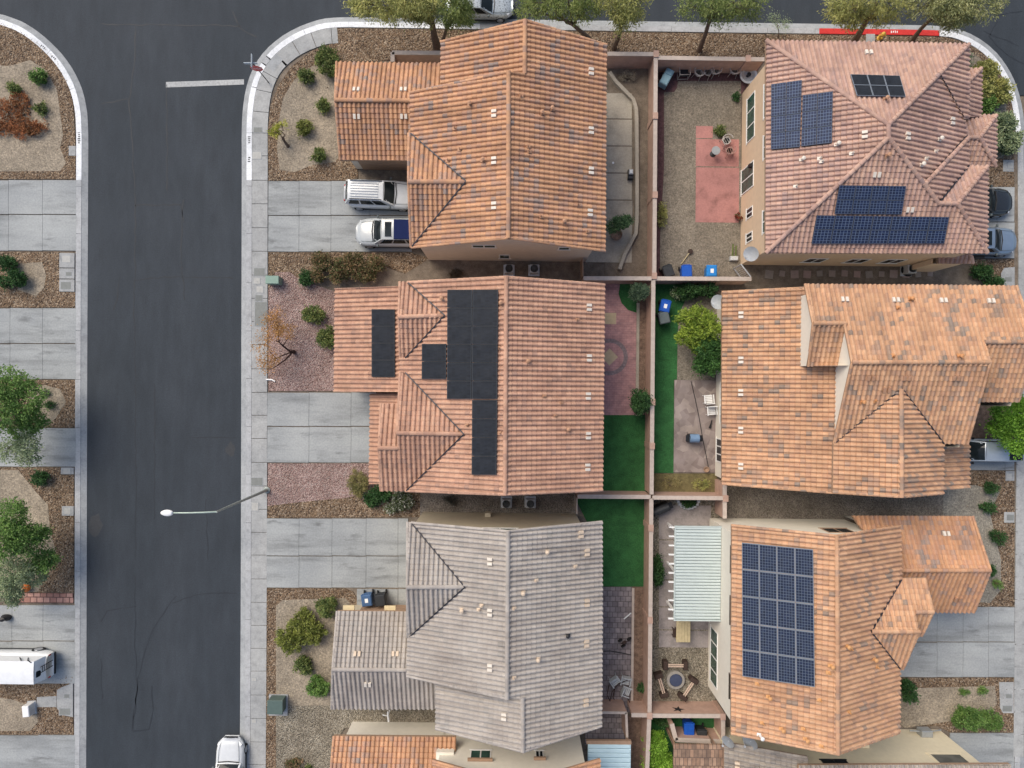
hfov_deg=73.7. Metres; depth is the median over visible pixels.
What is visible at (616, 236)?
planter ring
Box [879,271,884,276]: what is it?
stepping stone
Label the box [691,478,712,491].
grass clump
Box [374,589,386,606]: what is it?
wheelie bin
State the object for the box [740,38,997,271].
house
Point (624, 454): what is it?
lawn
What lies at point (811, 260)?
window
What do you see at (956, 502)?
gravel bed
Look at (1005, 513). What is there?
utility pad
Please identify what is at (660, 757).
hedge
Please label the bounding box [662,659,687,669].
fire pit bench
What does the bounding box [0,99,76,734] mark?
lot
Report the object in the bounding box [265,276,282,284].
utility pedestal
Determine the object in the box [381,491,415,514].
shrub
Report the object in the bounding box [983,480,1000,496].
shrub
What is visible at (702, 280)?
block wall
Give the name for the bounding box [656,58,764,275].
gravel bed
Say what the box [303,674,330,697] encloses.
shrub
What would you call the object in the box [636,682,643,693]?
shrub
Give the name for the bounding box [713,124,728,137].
shrub
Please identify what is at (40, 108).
shrub
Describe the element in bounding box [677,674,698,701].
fire pit bench
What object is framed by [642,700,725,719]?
block wall
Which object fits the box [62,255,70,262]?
utility box
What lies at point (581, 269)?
side gate
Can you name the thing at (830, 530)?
window
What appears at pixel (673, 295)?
shrub
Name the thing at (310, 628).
shrub
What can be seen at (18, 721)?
gravel bed
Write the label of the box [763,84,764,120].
window
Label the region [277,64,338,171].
gravel bed
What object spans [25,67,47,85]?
shrub
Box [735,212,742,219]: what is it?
red plant
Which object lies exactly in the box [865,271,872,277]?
stepping stone
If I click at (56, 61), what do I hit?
curb
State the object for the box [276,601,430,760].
loose stones
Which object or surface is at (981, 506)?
shrub
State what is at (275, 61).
curb ramp
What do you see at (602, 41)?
loose stones
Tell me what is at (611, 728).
patio
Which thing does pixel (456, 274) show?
shrub
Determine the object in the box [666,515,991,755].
house
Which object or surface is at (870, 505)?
gravel bed
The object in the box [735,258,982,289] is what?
gravel bed
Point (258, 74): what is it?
curb
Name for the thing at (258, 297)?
utility box
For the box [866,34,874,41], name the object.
utility pad
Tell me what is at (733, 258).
trough planter
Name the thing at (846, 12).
tree
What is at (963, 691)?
agave
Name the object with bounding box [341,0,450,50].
tree
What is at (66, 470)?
utility box
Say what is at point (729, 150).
patio chair
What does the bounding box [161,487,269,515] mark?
street lamp
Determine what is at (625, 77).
shrub
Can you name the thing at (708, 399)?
patio chair
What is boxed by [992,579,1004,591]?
shrub
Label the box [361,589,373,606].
wheelie bin
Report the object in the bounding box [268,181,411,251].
driveway
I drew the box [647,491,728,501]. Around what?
block wall
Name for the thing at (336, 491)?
gravel bed
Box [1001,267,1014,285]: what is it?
utility pad
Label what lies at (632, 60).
block wall
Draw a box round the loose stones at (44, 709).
[0,677,72,734]
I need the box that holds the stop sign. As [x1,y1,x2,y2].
[243,53,268,82]
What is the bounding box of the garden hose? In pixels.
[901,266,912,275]
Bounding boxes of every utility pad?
[36,696,56,706]
[57,683,73,716]
[59,253,74,291]
[61,467,73,473]
[62,506,73,515]
[69,146,75,155]
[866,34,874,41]
[999,682,1013,712]
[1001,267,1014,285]
[1003,160,1013,171]
[1004,512,1014,522]
[1005,471,1014,480]
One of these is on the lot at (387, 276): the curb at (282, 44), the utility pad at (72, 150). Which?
the curb at (282, 44)
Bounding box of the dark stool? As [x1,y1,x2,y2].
[672,627,675,636]
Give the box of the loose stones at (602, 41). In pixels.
[337,28,947,60]
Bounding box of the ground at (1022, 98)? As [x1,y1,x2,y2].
[1020,95,1023,114]
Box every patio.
[585,714,625,744]
[586,93,631,262]
[602,587,631,711]
[603,284,636,414]
[659,505,710,647]
[674,380,715,472]
[695,139,738,222]
[696,126,712,137]
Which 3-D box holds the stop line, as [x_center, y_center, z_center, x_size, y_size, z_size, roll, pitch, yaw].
[-19.836,-19.422,44.126,5.055,0.001,0.355,-2,90,0]
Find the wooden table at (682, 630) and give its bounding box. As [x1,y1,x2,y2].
[675,621,689,641]
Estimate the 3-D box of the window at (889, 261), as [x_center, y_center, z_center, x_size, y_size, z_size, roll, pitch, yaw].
[23.481,-7.572,42.185,1.320,1.370,0.065,1,90,0]
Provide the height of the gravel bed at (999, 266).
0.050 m
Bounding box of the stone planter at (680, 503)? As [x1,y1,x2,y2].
[676,500,699,509]
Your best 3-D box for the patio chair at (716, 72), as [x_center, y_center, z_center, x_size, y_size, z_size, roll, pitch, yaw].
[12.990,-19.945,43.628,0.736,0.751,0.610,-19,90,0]
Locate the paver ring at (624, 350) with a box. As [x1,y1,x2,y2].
[604,339,627,374]
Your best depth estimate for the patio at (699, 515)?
43.99 m
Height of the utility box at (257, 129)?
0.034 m
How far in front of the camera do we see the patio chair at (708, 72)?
43.55 m
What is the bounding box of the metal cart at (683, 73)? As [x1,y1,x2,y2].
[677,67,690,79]
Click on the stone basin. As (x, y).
(747, 77)
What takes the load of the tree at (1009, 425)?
on the gravel bed at (983, 414)
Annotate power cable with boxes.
[691,382,708,466]
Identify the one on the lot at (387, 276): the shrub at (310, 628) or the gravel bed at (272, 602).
the gravel bed at (272, 602)
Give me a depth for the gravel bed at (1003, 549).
44.00 m
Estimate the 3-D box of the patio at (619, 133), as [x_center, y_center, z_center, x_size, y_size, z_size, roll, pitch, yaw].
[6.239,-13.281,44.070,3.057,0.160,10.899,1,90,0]
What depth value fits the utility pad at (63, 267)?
43.98 m
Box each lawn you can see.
[577,499,643,586]
[603,415,646,491]
[619,284,636,312]
[651,718,713,766]
[654,284,684,472]
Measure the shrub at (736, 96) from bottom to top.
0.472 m
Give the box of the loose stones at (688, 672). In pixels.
[654,650,709,699]
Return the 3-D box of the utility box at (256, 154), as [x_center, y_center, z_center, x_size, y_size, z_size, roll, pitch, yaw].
[-16.427,-14.720,43.983,0.640,0.034,0.520,1,90,0]
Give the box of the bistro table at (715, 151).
[710,146,719,156]
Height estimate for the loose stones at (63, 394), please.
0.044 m
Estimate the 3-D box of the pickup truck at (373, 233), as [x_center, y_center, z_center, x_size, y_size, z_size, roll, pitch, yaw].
[-7.676,-9.597,43.145,4.570,1.710,1.991,1,90,0]
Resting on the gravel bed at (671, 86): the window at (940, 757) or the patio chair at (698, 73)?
the patio chair at (698, 73)
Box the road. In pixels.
[0,0,1023,767]
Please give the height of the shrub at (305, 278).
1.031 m
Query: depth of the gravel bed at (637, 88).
44.01 m
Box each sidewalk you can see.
[250,28,337,767]
[1013,172,1023,756]
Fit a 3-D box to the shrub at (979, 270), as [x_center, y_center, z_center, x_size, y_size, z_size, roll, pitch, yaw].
[30.373,-6.868,43.458,2.693,1.169,1.358,39,90,0]
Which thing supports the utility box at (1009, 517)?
on the utility pad at (1005, 513)
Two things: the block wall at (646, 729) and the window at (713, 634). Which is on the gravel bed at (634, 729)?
the block wall at (646, 729)
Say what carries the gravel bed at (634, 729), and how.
on the lot at (387, 276)
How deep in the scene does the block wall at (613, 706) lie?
42.85 m
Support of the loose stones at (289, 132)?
on the gravel bed at (323, 170)
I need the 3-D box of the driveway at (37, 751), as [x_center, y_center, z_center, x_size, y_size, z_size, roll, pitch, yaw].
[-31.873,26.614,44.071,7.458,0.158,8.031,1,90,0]
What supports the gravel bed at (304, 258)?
on the lot at (387, 276)
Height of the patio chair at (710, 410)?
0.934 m
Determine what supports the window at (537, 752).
in the house at (392, 745)
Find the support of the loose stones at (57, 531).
on the gravel bed at (68, 524)
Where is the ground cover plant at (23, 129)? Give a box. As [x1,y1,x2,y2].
[0,91,49,140]
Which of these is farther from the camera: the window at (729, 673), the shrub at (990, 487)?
the shrub at (990, 487)
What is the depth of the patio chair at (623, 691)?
43.49 m
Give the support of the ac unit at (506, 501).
on the gravel bed at (545, 503)
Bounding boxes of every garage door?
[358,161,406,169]
[360,604,405,609]
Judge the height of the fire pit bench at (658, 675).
0.530 m
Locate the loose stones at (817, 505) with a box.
[728,494,941,515]
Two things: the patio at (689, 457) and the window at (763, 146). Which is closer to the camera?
the window at (763, 146)
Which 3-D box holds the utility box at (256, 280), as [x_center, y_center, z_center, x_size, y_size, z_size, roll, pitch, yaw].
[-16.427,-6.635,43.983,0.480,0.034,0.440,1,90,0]
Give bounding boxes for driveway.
[0,180,75,250]
[0,308,75,378]
[0,428,75,466]
[0,605,74,683]
[0,735,74,767]
[267,392,370,462]
[267,518,407,587]
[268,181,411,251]
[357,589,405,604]
[900,607,1014,676]
[949,733,1013,767]
[970,462,1013,469]
[984,187,1014,257]
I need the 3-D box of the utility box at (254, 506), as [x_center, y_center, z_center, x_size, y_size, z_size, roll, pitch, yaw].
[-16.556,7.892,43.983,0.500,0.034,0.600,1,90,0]
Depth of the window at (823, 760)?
40.15 m
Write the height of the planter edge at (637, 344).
0.220 m
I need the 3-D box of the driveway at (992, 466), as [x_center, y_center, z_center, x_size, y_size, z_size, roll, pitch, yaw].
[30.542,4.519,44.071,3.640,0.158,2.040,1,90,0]
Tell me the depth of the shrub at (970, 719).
43.16 m
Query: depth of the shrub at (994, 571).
43.42 m
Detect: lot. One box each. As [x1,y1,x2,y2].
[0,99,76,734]
[251,28,1017,761]
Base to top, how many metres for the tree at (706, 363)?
3.010 m
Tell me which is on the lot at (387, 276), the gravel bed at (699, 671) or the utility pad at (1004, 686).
the gravel bed at (699, 671)
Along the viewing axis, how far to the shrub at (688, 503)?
43.59 m
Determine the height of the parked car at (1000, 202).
1.475 m
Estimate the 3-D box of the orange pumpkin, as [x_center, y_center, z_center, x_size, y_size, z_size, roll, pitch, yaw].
[-31.156,13.069,43.736,0.532,0.529,0.532,22,90,0]
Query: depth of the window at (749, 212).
42.33 m
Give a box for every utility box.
[59,708,70,714]
[60,281,70,289]
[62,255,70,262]
[63,467,70,473]
[64,507,70,514]
[65,271,71,275]
[251,477,262,485]
[251,502,258,510]
[252,151,261,159]
[253,127,262,132]
[253,268,264,275]
[253,277,260,283]
[254,301,267,325]
[255,295,262,300]
[256,286,263,292]
[1002,705,1012,711]
[1004,277,1011,281]
[1005,694,1011,698]
[1006,473,1011,478]
[1006,514,1013,520]
[1007,162,1012,168]
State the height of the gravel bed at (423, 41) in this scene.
0.050 m
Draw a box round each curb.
[0,19,81,179]
[74,180,81,767]
[245,180,251,767]
[246,63,265,179]
[262,56,269,65]
[267,22,479,59]
[480,23,818,33]
[608,71,638,269]
[819,28,939,35]
[939,31,1020,131]
[1014,141,1023,767]
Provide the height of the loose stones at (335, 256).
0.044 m
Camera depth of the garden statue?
43.70 m
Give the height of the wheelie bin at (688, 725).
1.030 m
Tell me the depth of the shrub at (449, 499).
43.76 m
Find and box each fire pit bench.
[653,670,668,698]
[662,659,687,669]
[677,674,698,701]
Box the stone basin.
[740,71,756,83]
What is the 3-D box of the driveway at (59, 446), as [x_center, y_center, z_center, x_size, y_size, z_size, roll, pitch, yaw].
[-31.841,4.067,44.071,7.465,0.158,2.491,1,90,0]
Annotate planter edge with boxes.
[631,588,633,700]
[635,303,639,415]
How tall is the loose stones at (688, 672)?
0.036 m
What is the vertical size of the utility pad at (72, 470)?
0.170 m
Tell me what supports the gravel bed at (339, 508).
on the lot at (387, 276)
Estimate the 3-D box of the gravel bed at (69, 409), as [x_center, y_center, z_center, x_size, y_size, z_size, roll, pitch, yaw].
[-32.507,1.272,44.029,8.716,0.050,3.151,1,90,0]
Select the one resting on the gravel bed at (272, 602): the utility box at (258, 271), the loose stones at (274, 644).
the loose stones at (274, 644)
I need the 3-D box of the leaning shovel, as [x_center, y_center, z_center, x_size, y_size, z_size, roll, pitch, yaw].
[11.224,-8.190,43.898,0.320,0.156,1.142,36,90,0]
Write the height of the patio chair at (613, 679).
0.934 m
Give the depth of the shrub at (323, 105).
43.53 m
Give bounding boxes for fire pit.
[666,669,684,688]
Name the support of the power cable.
on the patio at (689, 457)
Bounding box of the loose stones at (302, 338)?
[268,272,333,390]
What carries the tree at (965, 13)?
on the gravel bed at (423, 41)
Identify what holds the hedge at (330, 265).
on the gravel bed at (304, 258)
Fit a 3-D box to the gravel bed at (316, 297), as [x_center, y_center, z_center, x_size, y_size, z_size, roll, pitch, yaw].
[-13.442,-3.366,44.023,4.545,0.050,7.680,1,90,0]
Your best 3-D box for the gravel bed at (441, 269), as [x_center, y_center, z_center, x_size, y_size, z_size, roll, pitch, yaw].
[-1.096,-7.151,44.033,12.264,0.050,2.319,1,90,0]
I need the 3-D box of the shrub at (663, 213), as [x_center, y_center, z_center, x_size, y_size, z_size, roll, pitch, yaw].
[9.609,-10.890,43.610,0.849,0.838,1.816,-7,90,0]
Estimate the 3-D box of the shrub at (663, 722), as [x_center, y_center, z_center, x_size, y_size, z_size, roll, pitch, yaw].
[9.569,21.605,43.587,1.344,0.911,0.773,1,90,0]
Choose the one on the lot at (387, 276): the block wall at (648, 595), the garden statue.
the block wall at (648, 595)
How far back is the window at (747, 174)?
42.88 m
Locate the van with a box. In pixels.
[0,647,55,683]
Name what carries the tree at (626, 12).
on the gravel bed at (423, 41)
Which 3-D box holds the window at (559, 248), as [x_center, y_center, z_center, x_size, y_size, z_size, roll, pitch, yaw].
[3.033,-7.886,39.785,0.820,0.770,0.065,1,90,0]
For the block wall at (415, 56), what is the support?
on the lot at (387, 276)
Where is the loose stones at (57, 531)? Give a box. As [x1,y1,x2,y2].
[3,467,73,592]
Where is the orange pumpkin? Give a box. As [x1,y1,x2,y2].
[21,584,30,591]
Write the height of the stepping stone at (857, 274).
0.055 m
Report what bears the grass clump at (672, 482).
on the gravel bed at (686, 479)
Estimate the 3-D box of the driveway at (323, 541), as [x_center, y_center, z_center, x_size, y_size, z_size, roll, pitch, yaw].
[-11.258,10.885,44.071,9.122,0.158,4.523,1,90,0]
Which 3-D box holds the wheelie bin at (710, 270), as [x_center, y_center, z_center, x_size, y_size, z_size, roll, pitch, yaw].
[12.591,-7.089,43.482,0.660,1.036,0.810,1,90,0]
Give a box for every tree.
[0,363,52,444]
[0,430,45,473]
[0,496,62,574]
[0,554,49,610]
[250,305,297,375]
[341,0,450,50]
[431,0,479,46]
[511,0,613,38]
[590,0,652,50]
[605,214,634,234]
[627,282,650,302]
[628,388,654,416]
[671,300,722,354]
[673,0,770,52]
[691,334,720,377]
[764,10,791,36]
[817,0,916,41]
[901,0,1009,41]
[979,394,1023,460]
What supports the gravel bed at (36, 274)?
on the gravel bed at (51, 299)
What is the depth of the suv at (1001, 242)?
43.02 m
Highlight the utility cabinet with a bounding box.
[22,700,36,716]
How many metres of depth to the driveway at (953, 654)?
43.99 m
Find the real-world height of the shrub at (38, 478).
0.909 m
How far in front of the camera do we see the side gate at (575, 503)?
43.24 m
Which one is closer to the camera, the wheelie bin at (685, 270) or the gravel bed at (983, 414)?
the wheelie bin at (685, 270)
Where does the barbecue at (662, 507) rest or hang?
on the patio at (699, 515)
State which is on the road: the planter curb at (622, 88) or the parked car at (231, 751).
the parked car at (231, 751)
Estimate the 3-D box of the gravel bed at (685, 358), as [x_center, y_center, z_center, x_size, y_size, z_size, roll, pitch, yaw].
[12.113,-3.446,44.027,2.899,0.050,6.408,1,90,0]
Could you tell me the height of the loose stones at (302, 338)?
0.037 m
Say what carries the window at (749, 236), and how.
in the house at (869, 153)
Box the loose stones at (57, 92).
[0,23,75,178]
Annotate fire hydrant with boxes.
[877,32,885,40]
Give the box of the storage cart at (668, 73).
[658,68,674,89]
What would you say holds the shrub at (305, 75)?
on the gravel bed at (295, 108)
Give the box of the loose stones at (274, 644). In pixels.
[264,588,355,767]
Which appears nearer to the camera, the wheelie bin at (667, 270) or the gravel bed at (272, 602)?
the wheelie bin at (667, 270)
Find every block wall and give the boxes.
[390,50,440,62]
[575,491,650,498]
[581,276,652,283]
[602,699,627,737]
[606,50,658,69]
[627,701,646,716]
[640,717,650,767]
[642,498,653,712]
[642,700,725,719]
[644,280,654,494]
[647,57,657,279]
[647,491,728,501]
[654,276,750,284]
[657,55,764,73]
[667,718,719,743]
[714,718,724,738]
[715,479,726,495]
[715,500,726,517]
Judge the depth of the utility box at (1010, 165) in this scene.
43.97 m
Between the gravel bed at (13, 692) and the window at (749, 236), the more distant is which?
the gravel bed at (13, 692)
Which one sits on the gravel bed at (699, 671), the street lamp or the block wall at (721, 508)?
the block wall at (721, 508)
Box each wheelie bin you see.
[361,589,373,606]
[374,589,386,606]
[655,311,669,323]
[658,299,671,312]
[659,264,674,275]
[678,264,691,276]
[681,718,694,734]
[695,723,706,735]
[703,265,716,276]
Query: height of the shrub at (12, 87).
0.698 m
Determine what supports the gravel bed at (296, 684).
on the lot at (387, 276)
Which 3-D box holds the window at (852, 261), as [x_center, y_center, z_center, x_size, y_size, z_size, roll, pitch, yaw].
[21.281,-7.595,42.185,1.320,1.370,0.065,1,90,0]
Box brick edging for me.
[19,593,73,602]
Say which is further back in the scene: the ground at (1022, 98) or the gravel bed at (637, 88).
the ground at (1022, 98)
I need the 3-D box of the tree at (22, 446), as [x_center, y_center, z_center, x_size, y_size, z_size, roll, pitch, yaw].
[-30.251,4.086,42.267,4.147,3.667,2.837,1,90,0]
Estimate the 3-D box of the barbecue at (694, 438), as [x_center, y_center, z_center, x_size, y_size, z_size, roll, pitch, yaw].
[11.548,3.439,43.493,1.064,1.006,0.540,1,90,0]
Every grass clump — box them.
[282,757,303,767]
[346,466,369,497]
[662,475,682,488]
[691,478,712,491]
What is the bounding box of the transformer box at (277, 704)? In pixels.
[267,694,287,715]
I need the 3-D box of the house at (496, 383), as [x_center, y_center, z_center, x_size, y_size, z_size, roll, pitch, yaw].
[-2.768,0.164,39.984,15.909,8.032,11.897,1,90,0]
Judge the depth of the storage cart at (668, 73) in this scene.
43.22 m
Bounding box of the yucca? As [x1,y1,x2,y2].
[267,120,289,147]
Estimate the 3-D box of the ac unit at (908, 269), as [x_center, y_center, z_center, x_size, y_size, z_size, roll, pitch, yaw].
[25.363,-7.305,43.588,0.720,0.864,0.720,1,90,0]
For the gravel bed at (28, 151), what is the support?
on the gravel bed at (10, 38)
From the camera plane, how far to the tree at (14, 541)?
40.81 m
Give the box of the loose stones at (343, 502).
[270,498,419,517]
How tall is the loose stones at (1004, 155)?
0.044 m
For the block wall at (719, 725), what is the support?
on the lot at (387, 276)
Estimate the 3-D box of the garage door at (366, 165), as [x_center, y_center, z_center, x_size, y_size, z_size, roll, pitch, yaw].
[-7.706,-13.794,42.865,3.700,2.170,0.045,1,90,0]
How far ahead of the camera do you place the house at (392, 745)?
40.69 m
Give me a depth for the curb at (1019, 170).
43.99 m
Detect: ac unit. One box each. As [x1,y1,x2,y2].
[501,496,511,507]
[503,264,514,275]
[525,496,535,507]
[528,264,539,275]
[900,264,916,275]
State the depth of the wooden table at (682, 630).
43.26 m
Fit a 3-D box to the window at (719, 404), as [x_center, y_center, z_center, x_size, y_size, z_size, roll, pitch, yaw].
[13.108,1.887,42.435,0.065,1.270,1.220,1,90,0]
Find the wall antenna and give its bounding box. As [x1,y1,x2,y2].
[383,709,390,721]
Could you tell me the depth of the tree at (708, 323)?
41.42 m
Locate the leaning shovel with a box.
[681,249,692,263]
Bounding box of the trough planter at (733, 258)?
[729,244,737,260]
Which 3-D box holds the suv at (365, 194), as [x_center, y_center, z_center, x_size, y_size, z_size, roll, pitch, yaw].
[-8.359,-12.021,43.150,4.570,1.701,1.991,2,90,0]
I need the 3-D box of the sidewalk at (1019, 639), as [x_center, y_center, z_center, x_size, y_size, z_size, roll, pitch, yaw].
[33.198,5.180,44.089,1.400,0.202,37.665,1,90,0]
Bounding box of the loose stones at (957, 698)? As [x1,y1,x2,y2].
[911,678,1012,732]
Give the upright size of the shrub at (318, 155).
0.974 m
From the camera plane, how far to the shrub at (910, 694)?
43.30 m
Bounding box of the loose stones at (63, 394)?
[18,380,74,426]
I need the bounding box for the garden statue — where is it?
[0,614,11,621]
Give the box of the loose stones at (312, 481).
[267,463,367,504]
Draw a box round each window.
[470,749,491,757]
[471,245,496,247]
[482,527,518,529]
[498,255,510,258]
[534,749,543,755]
[557,247,570,250]
[709,624,717,689]
[716,437,720,462]
[719,404,720,423]
[728,673,729,698]
[729,595,730,624]
[740,160,753,196]
[745,230,752,244]
[746,90,754,145]
[746,205,752,220]
[762,135,764,160]
[762,210,763,234]
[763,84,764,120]
[799,258,828,262]
[818,527,853,532]
[819,759,847,762]
[842,259,871,263]
[876,259,907,263]
[925,752,970,762]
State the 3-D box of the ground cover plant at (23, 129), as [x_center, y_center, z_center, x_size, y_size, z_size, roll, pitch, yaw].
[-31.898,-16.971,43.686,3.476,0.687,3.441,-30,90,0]
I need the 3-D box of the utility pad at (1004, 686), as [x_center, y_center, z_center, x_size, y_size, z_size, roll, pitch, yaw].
[31.840,20.195,44.040,0.955,0.120,2.004,1,90,0]
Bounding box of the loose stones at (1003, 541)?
[967,471,1014,606]
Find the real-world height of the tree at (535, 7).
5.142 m
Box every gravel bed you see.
[0,25,75,178]
[0,60,65,171]
[0,252,75,307]
[0,380,74,426]
[0,467,73,591]
[0,470,54,591]
[0,683,73,733]
[0,698,37,730]
[16,262,45,295]
[29,385,65,424]
[265,588,356,767]
[267,463,373,505]
[268,42,357,180]
[268,272,334,390]
[268,492,419,517]
[269,253,427,287]
[276,598,349,705]
[276,705,435,767]
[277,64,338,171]
[337,28,944,61]
[400,254,589,281]
[420,493,577,515]
[605,68,647,275]
[628,716,641,767]
[632,587,643,700]
[638,284,645,414]
[652,500,721,700]
[654,473,716,491]
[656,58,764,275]
[660,81,740,276]
[677,284,721,379]
[727,486,942,519]
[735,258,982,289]
[900,677,1013,731]
[900,686,996,727]
[943,485,1000,602]
[945,37,1013,186]
[969,52,1006,158]
[969,471,1013,605]
[971,406,1013,437]
[972,259,1013,281]
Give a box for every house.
[330,511,602,752]
[330,722,630,767]
[333,275,604,495]
[334,18,606,261]
[665,727,1010,767]
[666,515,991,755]
[711,283,1023,497]
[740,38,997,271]
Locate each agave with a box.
[43,400,56,409]
[958,687,971,697]
[976,685,988,696]
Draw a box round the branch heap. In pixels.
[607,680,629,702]
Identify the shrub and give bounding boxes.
[0,254,28,291]
[5,79,22,94]
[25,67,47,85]
[28,470,50,486]
[30,100,49,117]
[274,606,328,656]
[292,654,313,675]
[296,67,315,85]
[296,119,313,139]
[297,266,312,286]
[299,304,326,324]
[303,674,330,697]
[309,147,327,162]
[313,42,341,78]
[313,96,330,114]
[313,594,337,618]
[315,325,334,349]
[362,484,393,508]
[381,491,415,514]
[443,495,457,507]
[448,268,463,278]
[618,70,636,81]
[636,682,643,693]
[653,553,666,587]
[653,718,668,728]
[657,201,667,227]
[669,282,718,301]
[670,286,681,300]
[679,500,696,509]
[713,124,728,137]
[731,89,740,101]
[900,677,920,704]
[950,704,990,732]
[969,260,1005,285]
[972,56,1016,105]
[978,501,986,510]
[980,707,1005,731]
[981,94,1000,114]
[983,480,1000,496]
[983,499,998,514]
[988,529,1008,545]
[990,110,1023,155]
[990,564,997,577]
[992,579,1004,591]
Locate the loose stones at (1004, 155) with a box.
[948,38,1014,186]
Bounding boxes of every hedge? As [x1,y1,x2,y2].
[309,250,386,286]
[639,729,672,767]
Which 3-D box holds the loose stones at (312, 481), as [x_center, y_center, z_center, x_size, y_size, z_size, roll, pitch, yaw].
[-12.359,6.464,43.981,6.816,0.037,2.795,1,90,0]
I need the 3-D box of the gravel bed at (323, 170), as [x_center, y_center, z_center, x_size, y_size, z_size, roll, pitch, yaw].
[-12.791,-17.568,44.029,5.830,0.050,8.977,1,90,0]
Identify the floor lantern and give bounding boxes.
[627,169,632,179]
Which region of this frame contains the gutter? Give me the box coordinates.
[0,14,1023,767]
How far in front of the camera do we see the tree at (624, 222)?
42.29 m
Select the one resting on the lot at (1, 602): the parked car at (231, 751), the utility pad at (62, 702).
the utility pad at (62, 702)
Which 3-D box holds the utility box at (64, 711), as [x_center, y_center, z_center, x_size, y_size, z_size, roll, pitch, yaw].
[-28.797,21.098,43.983,0.760,0.034,0.480,1,90,0]
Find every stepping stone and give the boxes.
[764,270,773,278]
[779,270,784,276]
[790,270,798,277]
[803,270,810,277]
[829,270,834,276]
[841,270,847,276]
[854,271,860,277]
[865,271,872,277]
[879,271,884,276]
[889,270,897,277]
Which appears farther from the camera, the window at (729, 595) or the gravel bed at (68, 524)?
the gravel bed at (68, 524)
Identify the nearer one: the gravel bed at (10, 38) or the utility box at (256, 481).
the utility box at (256, 481)
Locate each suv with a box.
[344,177,407,211]
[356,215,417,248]
[972,224,1015,256]
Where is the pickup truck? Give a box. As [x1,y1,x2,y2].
[969,437,1023,463]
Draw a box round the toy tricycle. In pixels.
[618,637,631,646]
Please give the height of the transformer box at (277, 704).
0.970 m
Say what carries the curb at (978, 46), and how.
on the lot at (387, 276)
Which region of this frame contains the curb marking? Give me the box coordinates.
[41,24,398,161]
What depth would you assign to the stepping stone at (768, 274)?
43.97 m
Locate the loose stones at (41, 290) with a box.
[0,252,74,307]
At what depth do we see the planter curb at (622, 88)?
43.68 m
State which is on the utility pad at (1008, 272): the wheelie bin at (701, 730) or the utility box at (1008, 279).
the utility box at (1008, 279)
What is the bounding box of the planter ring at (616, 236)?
[611,230,621,239]
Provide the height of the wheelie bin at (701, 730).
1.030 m
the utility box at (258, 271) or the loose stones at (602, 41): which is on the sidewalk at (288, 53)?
the utility box at (258, 271)
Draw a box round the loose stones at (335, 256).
[268,252,427,278]
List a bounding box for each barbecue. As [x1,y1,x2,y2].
[653,501,673,516]
[686,434,702,442]
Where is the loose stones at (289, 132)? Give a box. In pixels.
[268,42,356,180]
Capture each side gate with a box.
[574,494,576,513]
[580,258,582,279]
[732,264,750,276]
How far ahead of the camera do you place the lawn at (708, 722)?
44.00 m
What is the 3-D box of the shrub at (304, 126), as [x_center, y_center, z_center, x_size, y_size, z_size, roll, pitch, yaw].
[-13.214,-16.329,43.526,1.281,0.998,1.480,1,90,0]
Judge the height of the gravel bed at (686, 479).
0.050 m
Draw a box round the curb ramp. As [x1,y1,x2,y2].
[266,54,282,70]
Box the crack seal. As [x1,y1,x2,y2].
[100,11,1023,731]
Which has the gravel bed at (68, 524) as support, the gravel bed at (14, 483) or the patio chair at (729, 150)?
the gravel bed at (14, 483)
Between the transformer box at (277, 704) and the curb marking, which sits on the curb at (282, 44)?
the curb marking
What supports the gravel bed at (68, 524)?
on the lot at (1, 602)
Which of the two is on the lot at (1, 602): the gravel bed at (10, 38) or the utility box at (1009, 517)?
the gravel bed at (10, 38)
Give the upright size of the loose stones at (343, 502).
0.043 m
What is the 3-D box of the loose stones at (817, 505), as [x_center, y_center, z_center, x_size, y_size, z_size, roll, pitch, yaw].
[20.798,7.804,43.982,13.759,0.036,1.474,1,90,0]
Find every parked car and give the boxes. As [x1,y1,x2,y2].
[212,735,247,767]
[445,0,513,22]
[987,185,1011,217]
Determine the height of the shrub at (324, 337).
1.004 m
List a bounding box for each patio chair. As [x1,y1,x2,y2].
[608,673,621,687]
[620,673,631,686]
[620,684,631,698]
[691,67,705,81]
[702,67,714,80]
[702,394,714,403]
[706,406,717,415]
[711,68,722,78]
[720,134,733,147]
[722,146,736,157]
[728,68,740,78]
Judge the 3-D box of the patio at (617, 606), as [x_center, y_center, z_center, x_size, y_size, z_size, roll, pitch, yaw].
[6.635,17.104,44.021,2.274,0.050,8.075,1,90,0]
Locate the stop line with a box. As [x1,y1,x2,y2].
[166,79,243,86]
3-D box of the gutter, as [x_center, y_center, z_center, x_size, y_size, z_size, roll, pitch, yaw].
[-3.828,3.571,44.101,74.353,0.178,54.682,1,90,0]
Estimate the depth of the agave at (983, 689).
43.83 m
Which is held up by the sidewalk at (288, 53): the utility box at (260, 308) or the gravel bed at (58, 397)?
the utility box at (260, 308)
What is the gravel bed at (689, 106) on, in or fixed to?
on the gravel bed at (671, 86)
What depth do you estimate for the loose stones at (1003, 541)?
43.99 m
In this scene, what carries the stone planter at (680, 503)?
on the gravel bed at (699, 671)
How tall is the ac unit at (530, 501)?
0.864 m
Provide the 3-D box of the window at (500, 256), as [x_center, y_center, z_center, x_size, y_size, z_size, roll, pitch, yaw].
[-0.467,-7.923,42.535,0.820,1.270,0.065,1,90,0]

